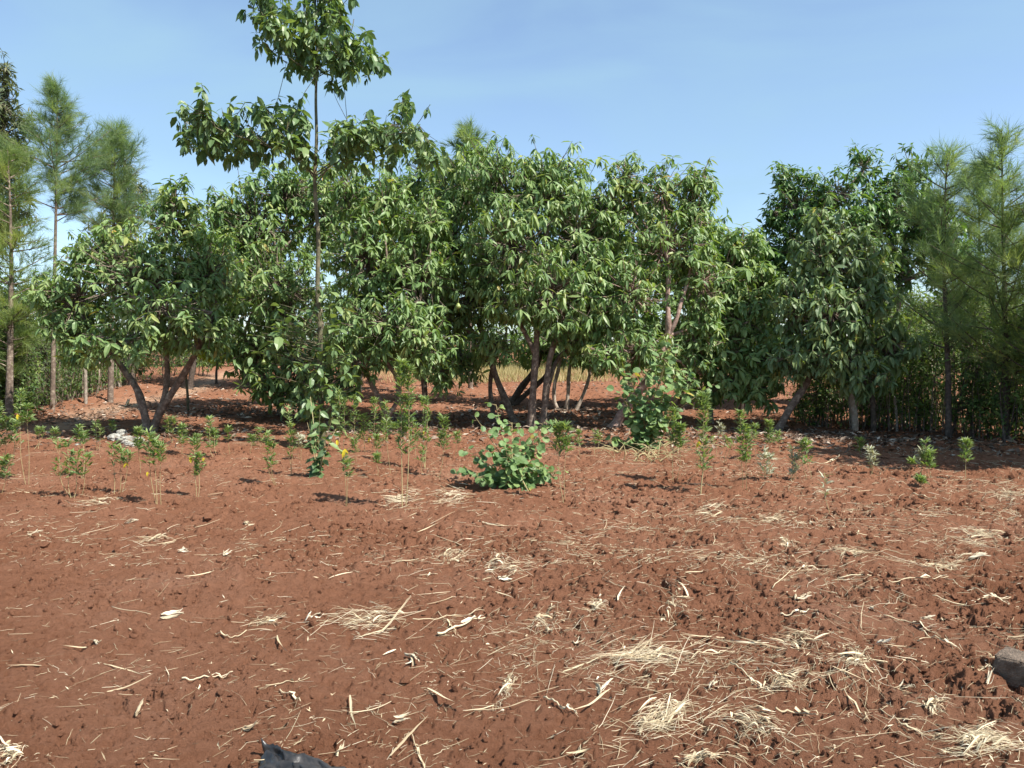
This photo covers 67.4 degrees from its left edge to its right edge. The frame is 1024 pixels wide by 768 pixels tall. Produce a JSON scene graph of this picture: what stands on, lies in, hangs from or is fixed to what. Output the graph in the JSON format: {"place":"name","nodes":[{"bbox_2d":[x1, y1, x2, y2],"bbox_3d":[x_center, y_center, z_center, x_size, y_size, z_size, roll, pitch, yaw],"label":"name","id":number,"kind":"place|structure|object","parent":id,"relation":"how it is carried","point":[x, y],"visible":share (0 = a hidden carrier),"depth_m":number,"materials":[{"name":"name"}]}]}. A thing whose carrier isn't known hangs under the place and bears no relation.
{"place":"outdoors","nodes":[
{"label":"outdoors","id":0,"kind":"place"},
{"bbox_2d":[0,344,1023,767],"bbox_3d":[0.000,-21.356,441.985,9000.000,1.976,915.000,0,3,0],"label":"soil ground","id":1,"kind":"structure","parent":0,"point":[470,724],"depth_m":4.90,"materials":[{"name":"soil"}]},
{"bbox_2d":[0,453,16,493],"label":"stalk plant","id":2,"kind":"object","parent":1,"relation":"on","point":[5,461],"visible":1,"depth_m":8.34,"materials":[{"name":"green plant"}]},
{"bbox_2d":[0,400,25,477],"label":"stalk plant","id":3,"kind":"object","parent":1,"relation":"on","point":[15,424],"visible":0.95,"depth_m":9.36,"materials":[{"name":"green plant"}]},
{"bbox_2d":[0,740,26,766],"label":"straw heap","id":4,"kind":"object","parent":1,"relation":"on","point":[9,749],"visible":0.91,"depth_m":3.09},
{"bbox_2d":[0,48,39,249],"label":"silky oak tree","id":5,"kind":"object","parent":1,"relation":"on","point":[7,114],"visible":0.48,"depth_m":18.10,"materials":[{"name":"green plant"}]},
{"bbox_2d":[0,297,43,411],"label":"hedge shrub","id":6,"kind":"object","parent":1,"relation":"on","point":[25,325],"visible":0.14,"depth_m":16.84,"materials":[{"name":"green plant"}]},
{"bbox_2d":[10,388,36,484],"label":"stalk plant","id":7,"kind":"object","parent":1,"relation":"on","point":[23,413],"visible":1,"depth_m":9.05,"materials":[{"name":"green plant"}]},
{"bbox_2d":[0,303,50,413],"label":"hedge shrub","id":8,"kind":"object","parent":1,"relation":"on","point":[20,384],"visible":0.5,"depth_m":16.43,"materials":[{"name":"green plant"}]},
{"bbox_2d":[0,132,61,419],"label":"feathery tree","id":9,"kind":"object","parent":1,"relation":"on","point":[12,228],"visible":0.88,"depth_m":15.77,"materials":[{"name":"green plant"}]},
{"bbox_2d":[0,268,62,385],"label":"hedge shrub","id":10,"kind":"object","parent":1,"relation":"on","point":[16,285],"visible":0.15,"depth_m":18.27,"materials":[{"name":"green plant"}]},
{"bbox_2d":[25,332,71,407],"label":"hedge shrub","id":11,"kind":"object","parent":1,"relation":"on","point":[44,370],"visible":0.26,"depth_m":18.35,"materials":[{"name":"green plant"}]},
{"bbox_2d":[1,70,122,409],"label":"feathery tree","id":12,"kind":"object","parent":1,"relation":"on","point":[58,132],"visible":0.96,"depth_m":17.04,"materials":[{"name":"green plant"}]},
{"bbox_2d":[51,437,93,497],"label":"stalk plant","id":13,"kind":"object","parent":1,"relation":"on","point":[71,459],"visible":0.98,"depth_m":8.06,"materials":[{"name":"green plant"}]},
{"bbox_2d":[72,424,89,477],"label":"stalk plant","id":14,"kind":"object","parent":1,"relation":"on","point":[79,431],"visible":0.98,"depth_m":9.50,"materials":[{"name":"green plant"}]},
{"bbox_2d":[66,111,164,402],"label":"feathery tree","id":15,"kind":"object","parent":1,"relation":"on","point":[118,184],"visible":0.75,"depth_m":19.60,"materials":[{"name":"green plant"}]},
{"bbox_2d":[82,137,154,384],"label":"silky oak tree","id":16,"kind":"object","parent":1,"relation":"on","point":[90,228],"visible":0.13,"depth_m":23.85,"materials":[{"name":"green plant"}]},
{"bbox_2d":[104,439,137,493],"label":"stalk plant","id":17,"kind":"object","parent":1,"relation":"on","point":[120,450],"visible":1,"depth_m":8.25,"materials":[{"name":"green plant"}]},
{"bbox_2d":[98,315,152,385],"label":"hedge shrub","id":18,"kind":"object","parent":1,"relation":"on","point":[143,370],"visible":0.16,"depth_m":24.96,"materials":[{"name":"green plant"}]},
{"bbox_2d":[11,173,257,432],"bbox_3d":[-7.017,-1.437,13.874,4.434,4.860,3.257,0,3,0],"label":"avocado tree","id":19,"kind":"object","parent":1,"relation":"on","point":[131,280],"visible":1,"depth_m":13.84,"materials":[{"name":"green plant"}]},
{"bbox_2d":[131,425,145,472],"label":"stalk plant","id":20,"kind":"object","parent":1,"relation":"on","point":[138,430],"visible":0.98,"depth_m":9.47,"materials":[{"name":"green plant"}]},
{"bbox_2d":[141,426,168,502],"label":"stalk plant","id":21,"kind":"object","parent":1,"relation":"on","point":[158,447],"visible":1,"depth_m":7.71,"materials":[{"name":"green plant"}]},
{"bbox_2d":[127,330,204,378],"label":"hedge shrub","id":22,"kind":"object","parent":1,"relation":"on","point":[178,361],"visible":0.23,"depth_m":27.41,"materials":[{"name":"green plant"}]},
{"bbox_2d":[115,315,221,366],"bbox_3d":[-16.859,-2.332,36.500,5.408,3.986,4.133,1,3,27],"label":"bush","id":23,"kind":"object","parent":1,"relation":"on","point":[184,363],"visible":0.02,"depth_m":36.44,"materials":[{"name":"green plant"}]},
{"bbox_2d":[175,422,189,453],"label":"stalk plant","id":24,"kind":"object","parent":1,"relation":"on","point":[183,426],"visible":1,"depth_m":11.20,"materials":[{"name":"green plant"}]},
{"bbox_2d":[187,434,207,496],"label":"stalk plant","id":25,"kind":"object","parent":1,"relation":"on","point":[195,459],"visible":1,"depth_m":8.11,"materials":[{"name":"green plant"}]},
{"bbox_2d":[164,194,258,388],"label":"avocado tree","id":26,"kind":"object","parent":1,"relation":"on","point":[191,376],"depth_m":24.05,"materials":[{"name":"green plant"}]},
{"bbox_2d":[204,415,220,455],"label":"stalk plant","id":27,"kind":"object","parent":1,"relation":"on","point":[213,433],"visible":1,"depth_m":10.92,"materials":[{"name":"green plant"}]},
{"bbox_2d":[187,335,237,383],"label":"young tree","id":28,"kind":"object","parent":1,"relation":"on","point":[211,362],"visible":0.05,"depth_m":25.65,"materials":[{"name":"green plant"}]},
{"bbox_2d":[262,430,278,484],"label":"stalk plant","id":29,"kind":"object","parent":1,"relation":"on","point":[269,444],"visible":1,"depth_m":8.80,"materials":[{"name":"green plant"}]},
{"bbox_2d":[196,155,364,421],"bbox_3d":[-5.186,-2.225,17.062,4.061,6.116,3.577,0,3,0],"label":"avocado tree","id":30,"kind":"object","parent":1,"relation":"on","point":[288,202],"visible":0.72,"depth_m":16.79,"materials":[{"name":"green plant"}]},
{"bbox_2d":[228,164,335,387],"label":"avocado tree","id":31,"kind":"object","parent":1,"relation":"on","point":[248,320],"visible":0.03,"depth_m":24.06,"materials":[{"name":"green plant"}]},
{"bbox_2d":[282,409,297,466],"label":"stalk plant","id":32,"kind":"object","parent":1,"relation":"on","point":[291,432],"visible":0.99,"depth_m":9.66,"materials":[{"name":"green plant"}]},
{"bbox_2d":[258,738,345,767],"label":"rock","id":33,"kind":"object","parent":1,"relation":"on","point":[274,756],"visible":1,"depth_m":2.91,"materials":[{"name":"stone"}]},
{"bbox_2d":[166,0,448,448],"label":"tall pole tree","id":34,"kind":"object","parent":1,"relation":"on","point":[349,142],"visible":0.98,"depth_m":11.96,"materials":[{"name":"green plant"}]},
{"bbox_2d":[303,397,340,477],"bbox_3d":[-2.338,0.682,9.475,0.589,1.036,0.372,1,3,27],"label":"leafy sucker","id":35,"kind":"object","parent":1,"relation":"on","point":[316,467],"visible":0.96,"depth_m":9.45,"materials":[{"name":"green plant"}]},
{"bbox_2d":[334,386,348,448],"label":"stalk plant","id":36,"kind":"object","parent":1,"relation":"on","point":[340,426],"visible":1,"depth_m":11.57,"materials":[{"name":"green plant"}]},
{"bbox_2d":[337,448,354,505],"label":"stalk plant","id":37,"kind":"object","parent":1,"relation":"on","point":[344,453],"visible":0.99,"depth_m":7.88,"materials":[{"name":"green plant"}]},
{"bbox_2d":[294,139,427,391],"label":"avocado tree","id":38,"kind":"object","parent":1,"relation":"on","point":[306,245],"visible":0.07,"depth_m":22.60,"materials":[{"name":"green plant"}]},
{"bbox_2d":[319,595,410,637],"bbox_3d":[-0.874,1.332,4.454,0.567,0.188,0.478,0,3,0],"label":"straw heap","id":39,"kind":"object","parent":1,"relation":"on","point":[369,616],"visible":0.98,"depth_m":4.49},
{"bbox_2d":[345,394,392,450],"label":"stalk plant","id":40,"kind":"object","parent":1,"relation":"on","point":[374,400],"visible":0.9,"depth_m":11.54,"materials":[{"name":"green plant"}]},
{"bbox_2d":[318,159,467,430],"bbox_3d":[-2.299,-1.805,14.606,2.932,5.522,2.915,0,3,0],"label":"avocado tree","id":41,"kind":"object","parent":1,"relation":"on","point":[389,269],"visible":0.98,"depth_m":14.43,"materials":[{"name":"green plant"}]},
{"bbox_2d":[392,355,417,506],"bbox_3d":[-1.067,0.488,7.660,0.284,1.559,0.234,0,3,0],"label":"stalk plant","id":42,"kind":"object","parent":1,"relation":"on","point":[410,368],"visible":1,"depth_m":7.64,"materials":[{"name":"green plant"}]},
{"bbox_2d":[372,144,463,400],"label":"avocado tree","id":43,"kind":"object","parent":1,"relation":"on","point":[414,188],"visible":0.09,"depth_m":20.14,"materials":[{"name":"green plant"}]},
{"bbox_2d":[418,394,432,467],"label":"stalk plant","id":44,"kind":"object","parent":1,"relation":"on","point":[424,398],"visible":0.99,"depth_m":10.08,"materials":[{"name":"green plant"}]},
{"bbox_2d":[434,412,451,477],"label":"stalk plant","id":45,"kind":"object","parent":1,"relation":"on","point":[442,434],"visible":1,"depth_m":9.37,"materials":[{"name":"green plant"}]},
{"bbox_2d":[402,137,523,422],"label":"avocado tree","id":46,"kind":"object","parent":1,"relation":"on","point":[454,194],"visible":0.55,"depth_m":15.67,"materials":[{"name":"green plant"}]},
{"bbox_2d":[436,116,516,387],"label":"feathery tree","id":47,"kind":"object","parent":1,"relation":"on","point":[466,131],"visible":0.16,"depth_m":23.41,"materials":[{"name":"green plant"}]},
{"bbox_2d":[362,361,647,383],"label":"dry grass","id":48,"kind":"structure","parent":1,"relation":"on","point":[506,371],"depth_m":28.35,"materials":[{"name":"plant"}]},
{"bbox_2d":[484,554,528,574],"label":"straw heap","id":49,"kind":"object","parent":1,"relation":"on","point":[509,566],"visible":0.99,"depth_m":5.51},
{"bbox_2d":[450,402,568,490],"bbox_3d":[-0.036,0.748,8.851,1.349,1.042,0.766,0,3,-6],"label":"round leaved bush","id":50,"kind":"object","parent":1,"relation":"on","point":[516,472],"visible":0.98,"depth_m":8.79,"materials":[{"name":"green plant"}]},
{"bbox_2d":[0,438,1023,767],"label":"straw litter","id":51,"kind":"object","parent":1,"relation":"on","point":[682,650],"visible":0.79,"depth_m":4.44,"materials":[{"name":"plant"}]},
{"bbox_2d":[0,376,1023,465],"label":"fallen leaf litter","id":52,"kind":"object","parent":1,"relation":"on","point":[842,437],"visible":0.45,"depth_m":14.75,"materials":[{"name":"plant"}]},
{"bbox_2d":[0,307,1023,439],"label":"hedge undergrowth","id":53,"kind":"object","parent":1,"relation":"on","point":[891,418],"visible":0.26,"depth_m":14.76,"materials":[{"name":"green plant"}]},
{"bbox_2d":[0,322,1023,439],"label":"hedge stem tangle","id":54,"kind":"object","parent":1,"relation":"on","point":[878,419],"visible":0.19,"depth_m":14.74,"materials":[{"name":"plant"}]},
{"bbox_2d":[484,322,567,365],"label":"bush","id":55,"kind":"object","parent":1,"relation":"on","point":[515,337],"visible":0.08,"depth_m":34.85,"materials":[{"name":"green plant"}]},
{"bbox_2d":[464,155,609,405],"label":"avocado tree","id":56,"kind":"object","parent":1,"relation":"on","point":[517,398],"visible":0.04,"depth_m":19.46,"materials":[{"name":"green plant"}]},
{"bbox_2d":[456,131,626,427],"bbox_3d":[0.626,-2.025,14.934,3.503,5.916,3.128,0,3,0],"label":"avocado tree","id":57,"kind":"object","parent":1,"relation":"on","point":[578,278],"visible":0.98,"depth_m":14.49,"materials":[{"name":"green plant"}]},
{"bbox_2d":[547,419,576,502],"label":"stalk plant","id":58,"kind":"object","parent":1,"relation":"on","point":[559,426],"visible":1,"depth_m":7.98,"materials":[{"name":"green plant"}]},
{"bbox_2d":[507,326,619,369],"bbox_3d":[2.061,-1.830,33.349,5.692,3.460,3.315,0,3,0],"label":"bush","id":59,"kind":"object","parent":1,"relation":"on","point":[510,359],"visible":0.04,"depth_m":33.01,"materials":[{"name":"green plant"}]},
{"bbox_2d":[532,221,665,410],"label":"avocado tree","id":60,"kind":"object","parent":1,"relation":"on","point":[581,363],"visible":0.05,"depth_m":18.09,"materials":[{"name":"green plant"}]},
{"bbox_2d":[587,633,692,672],"bbox_3d":[0.659,1.371,4.000,0.595,0.114,0.468,0,3,0],"label":"straw heap","id":61,"kind":"object","parent":1,"relation":"on","point":[651,653],"visible":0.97,"depth_m":3.94,"materials":[{"name":"plant"}]},
{"bbox_2d":[573,431,720,461],"bbox_3d":[2.172,0.954,11.746,2.353,0.371,2.537,0,3,0],"label":"dry root tangle","id":62,"kind":"object","parent":1,"relation":"on","point":[649,450],"visible":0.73,"depth_m":11.22,"materials":[{"name":"plant"}]},
{"bbox_2d":[582,150,737,427],"bbox_3d":[2.843,-1.788,14.880,3.158,5.523,2.459,0,3,0],"label":"avocado tree","id":63,"kind":"object","parent":1,"relation":"on","point":[687,230],"visible":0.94,"depth_m":14.73,"materials":[{"name":"green plant"}]},
{"bbox_2d":[605,339,719,450],"bbox_3d":[2.385,0.190,12.192,1.807,1.800,0.950,0,3,0],"label":"round leaved bush","id":64,"kind":"object","parent":1,"relation":"on","point":[646,424],"visible":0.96,"depth_m":12.14,"materials":[{"name":"green plant"}]},
{"bbox_2d":[628,693,697,737],"bbox_3d":[0.647,1.405,3.277,0.259,0.131,0.409,2,3,28],"label":"straw heap","id":65,"kind":"object","parent":1,"relation":"on","point":[679,707],"visible":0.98,"depth_m":3.27,"materials":[{"name":"plant"}]},
{"bbox_2d":[622,191,732,409],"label":"avocado tree","id":66,"kind":"object","parent":1,"relation":"on","point":[661,325],"visible":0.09,"depth_m":18.01,"materials":[{"name":"green plant"}]},
{"bbox_2d":[664,405,690,479],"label":"stalk plant","id":67,"kind":"object","parent":1,"relation":"on","point":[679,428],"visible":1,"depth_m":9.03,"materials":[{"name":"green plant"}]},
{"bbox_2d":[674,748,724,765],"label":"straw heap","id":68,"kind":"object","parent":1,"relation":"on","point":[695,755],"visible":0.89,"depth_m":2.95,"materials":[{"name":"plant"}]},
{"bbox_2d":[693,389,715,493],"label":"stalk plant","id":69,"kind":"object","parent":1,"relation":"on","point":[703,402],"visible":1,"depth_m":8.36,"materials":[{"name":"green plant"}]},
{"bbox_2d":[683,219,791,423],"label":"avocado tree","id":70,"kind":"object","parent":1,"relation":"on","point":[745,318],"visible":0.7,"depth_m":15.20,"materials":[{"name":"green plant"}]},
{"bbox_2d":[689,224,793,409],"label":"avocado tree","id":71,"kind":"object","parent":1,"relation":"on","point":[777,269],"visible":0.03,"depth_m":18.09,"materials":[{"name":"green plant"}]},
{"bbox_2d":[732,409,756,489],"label":"stalk plant","id":72,"kind":"object","parent":1,"relation":"on","point":[744,457],"visible":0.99,"depth_m":8.58,"materials":[{"name":"green plant"}]},
{"bbox_2d":[709,704,787,747],"bbox_3d":[0.982,1.412,3.186,0.298,0.095,0.280,0,3,0],"label":"straw heap","id":73,"kind":"object","parent":1,"relation":"on","point":[755,723],"visible":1,"depth_m":3.18,"materials":[{"name":"plant"}]},
{"bbox_2d":[755,445,776,478],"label":"stalk plant","id":74,"kind":"object","parent":1,"relation":"on","point":[767,455],"visible":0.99,"depth_m":8.89,"materials":[{"name":"grey plant"}]},
{"bbox_2d":[760,418,777,446],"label":"stalk plant","id":75,"kind":"object","parent":1,"relation":"on","point":[769,424],"visible":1,"depth_m":11.12,"materials":[{"name":"green plant"}]},
{"bbox_2d":[751,666,817,693],"bbox_3d":[1.298,1.390,3.632,0.253,0.104,0.354,2,3,34],"label":"straw heap","id":76,"kind":"object","parent":1,"relation":"on","point":[780,678],"visible":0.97,"depth_m":3.61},
{"bbox_2d":[786,443,802,479],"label":"stalk plant","id":77,"kind":"object","parent":1,"relation":"on","point":[796,467],"visible":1,"depth_m":9.06,"materials":[{"name":"grey plant"}]},
{"bbox_2d":[770,625,830,649],"bbox_3d":[1.580,1.374,4.154,0.397,0.078,0.358,0,3,0],"label":"straw heap","id":78,"kind":"object","parent":1,"relation":"on","point":[802,632],"visible":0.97,"depth_m":4.14,"materials":[{"name":"plant"}]},
{"bbox_2d":[795,436,813,478],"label":"stalk plant","id":79,"kind":"object","parent":1,"relation":"on","point":[803,441],"visible":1,"depth_m":9.02,"materials":[{"name":"green plant"}]},
{"bbox_2d":[789,375,848,426],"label":"hedge shrub","id":80,"kind":"object","parent":1,"relation":"on","point":[810,407],"visible":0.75,"depth_m":15.29,"materials":[{"name":"green plant"}]},
{"bbox_2d":[755,140,912,402],"bbox_3d":[7.545,-2.625,18.221,4.032,6.626,2.598,0,3,0],"label":"avocado tree","id":81,"kind":"object","parent":1,"relation":"on","point":[792,208],"visible":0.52,"depth_m":18.05,"materials":[{"name":"green plant"}]},
{"bbox_2d":[814,544,873,557],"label":"straw heap","id":82,"kind":"object","parent":1,"relation":"on","point":[847,549],"visible":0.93,"depth_m":5.83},
{"bbox_2d":[762,193,928,431],"bbox_3d":[6.057,-1.226,14.197,3.040,4.538,2.307,0,3,0],"label":"avocado tree","id":83,"kind":"object","parent":1,"relation":"on","point":[818,289],"visible":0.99,"depth_m":13.89,"materials":[{"name":"green plant"}]},
{"bbox_2d":[833,642,874,705],"bbox_3d":[1.712,1.401,3.820,0.214,0.158,0.653,2,3,28],"label":"straw heap","id":84,"kind":"object","parent":1,"relation":"on","point":[856,653],"visible":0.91,"depth_m":3.78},
{"bbox_2d":[849,393,858,431],"bbox_3d":[6.460,0.489,14.536,0.213,0.988,0.126,0,3,0],"label":"fence post","id":85,"kind":"object","parent":1,"relation":"on","point":[854,419],"visible":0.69,"depth_m":14.49,"materials":[{"name":"grey wood"}]},
{"bbox_2d":[868,380,875,430],"bbox_3d":[6.820,0.429,14.533,0.167,1.105,0.105,0,3,0],"label":"fence post","id":86,"kind":"object","parent":1,"relation":"on","point":[872,413],"visible":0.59,"depth_m":14.51,"materials":[{"name":"grey wood"}]},
{"bbox_2d":[864,444,881,473],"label":"stalk plant","id":87,"kind":"object","parent":1,"relation":"on","point":[871,452],"visible":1,"depth_m":9.47,"materials":[{"name":"grey plant"}]},
{"bbox_2d":[869,283,950,362],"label":"distant tree","id":88,"kind":"object","parent":1,"relation":"on","point":[903,310],"visible":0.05,"depth_m":29.63,"materials":[{"name":"green plant"}]},
{"bbox_2d":[869,280,973,395],"bbox_3d":[10.856,-1.270,20.967,3.159,3.431,1.956,0,3,0],"label":"hedge shrub","id":89,"kind":"object","parent":1,"relation":"on","point":[915,319],"visible":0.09,"depth_m":20.87,"materials":[{"name":"green plant"}]},
{"bbox_2d":[862,142,983,311],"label":"avocado tree","id":90,"kind":"object","parent":1,"relation":"on","point":[903,272],"visible":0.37,"depth_m":18.06,"materials":[{"name":"green plant"}]},
{"bbox_2d":[893,315,960,431],"bbox_3d":[7.833,-0.161,14.479,1.177,2.370,1.352,0,3,0],"label":"hedge shrub","id":91,"kind":"object","parent":1,"relation":"on","point":[920,366],"visible":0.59,"depth_m":14.38,"materials":[{"name":"green plant"}]},
{"bbox_2d":[919,436,937,475],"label":"stalk plant","id":92,"kind":"object","parent":1,"relation":"on","point":[929,458],"visible":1,"depth_m":9.40,"materials":[{"name":"green plant"}]},
{"bbox_2d":[861,132,1007,437],"bbox_3d":[7.572,-1.725,13.348,2.464,5.497,2.304,0,3,0],"label":"feathery tree","id":93,"kind":"object","parent":1,"relation":"on","point":[962,297],"visible":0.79,"depth_m":13.30,"materials":[{"name":"green plant"}]},
{"bbox_2d":[915,695,955,715],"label":"straw heap","id":94,"kind":"object","parent":1,"relation":"on","point":[934,700],"visible":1,"depth_m":3.39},
{"bbox_2d":[912,550,978,569],"bbox_3d":[3.286,1.342,5.844,0.674,0.111,0.346,-2,4,-38],"label":"straw heap","id":95,"kind":"object","parent":1,"relation":"on","point":[949,563],"visible":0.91,"depth_m":5.79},
{"bbox_2d":[957,436,973,478],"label":"stalk plant","id":96,"kind":"object","parent":1,"relation":"on","point":[967,441],"visible":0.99,"depth_m":9.33,"materials":[{"name":"green plant"}]},
{"bbox_2d":[908,111,1023,440],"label":"feathery tree","id":97,"kind":"object","parent":1,"relation":"on","point":[1001,183],"visible":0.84,"depth_m":12.54,"materials":[{"name":"green plant"}]},
{"bbox_2d":[911,152,1023,367],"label":"feathery tree","id":98,"kind":"object","parent":1,"relation":"on","point":[970,232],"visible":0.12,"depth_m":17.61,"materials":[{"name":"green plant"}]},
{"bbox_2d":[912,281,1022,380],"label":"hedge shrub","id":99,"kind":"object","parent":1,"relation":"on","point":[940,307],"visible":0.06,"depth_m":17.35,"materials":[{"name":"green plant"}]},
{"bbox_2d":[936,290,1013,437],"bbox_3d":[8.156,-0.342,13.497,1.231,2.760,1.286,3,4,45],"label":"hedge shrub","id":100,"kind":"object","parent":1,"relation":"on","point":[966,373],"visible":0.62,"depth_m":13.42,"materials":[{"name":"green plant"}]},
{"bbox_2d":[928,721,1023,757],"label":"straw heap","id":101,"kind":"object","parent":1,"relation":"on","point":[977,733],"visible":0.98,"depth_m":3.05,"materials":[{"name":"plant"}]},
{"bbox_2d":[953,528,1007,548],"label":"straw heap","id":102,"kind":"object","parent":1,"relation":"on","point":[980,532],"visible":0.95,"depth_m":6.39,"materials":[{"name":"plant"}]},
{"bbox_2d":[944,147,1023,405],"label":"feathery tree","id":103,"kind":"object","parent":1,"relation":"on","point":[1021,252],"visible":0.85,"depth_m":12.27,"materials":[{"name":"green plant"}]},
{"bbox_2d":[975,305,1023,442],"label":"hedge shrub","id":104,"kind":"object","parent":1,"relation":"on","point":[1014,413],"visible":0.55,"depth_m":12.70,"materials":[{"name":"green plant"}]},
{"bbox_2d":[992,646,1023,687],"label":"stone block","id":105,"kind":"object","parent":1,"relation":"on","point":[1008,665],"depth_m":3.61,"materials":[{"name":"stone"}]},
{"bbox_2d":[0,0,1023,343],"label":"sky","id":106,"kind":"structure","parent":0,"point":[746,86],"materials":[{"name":"blue"}]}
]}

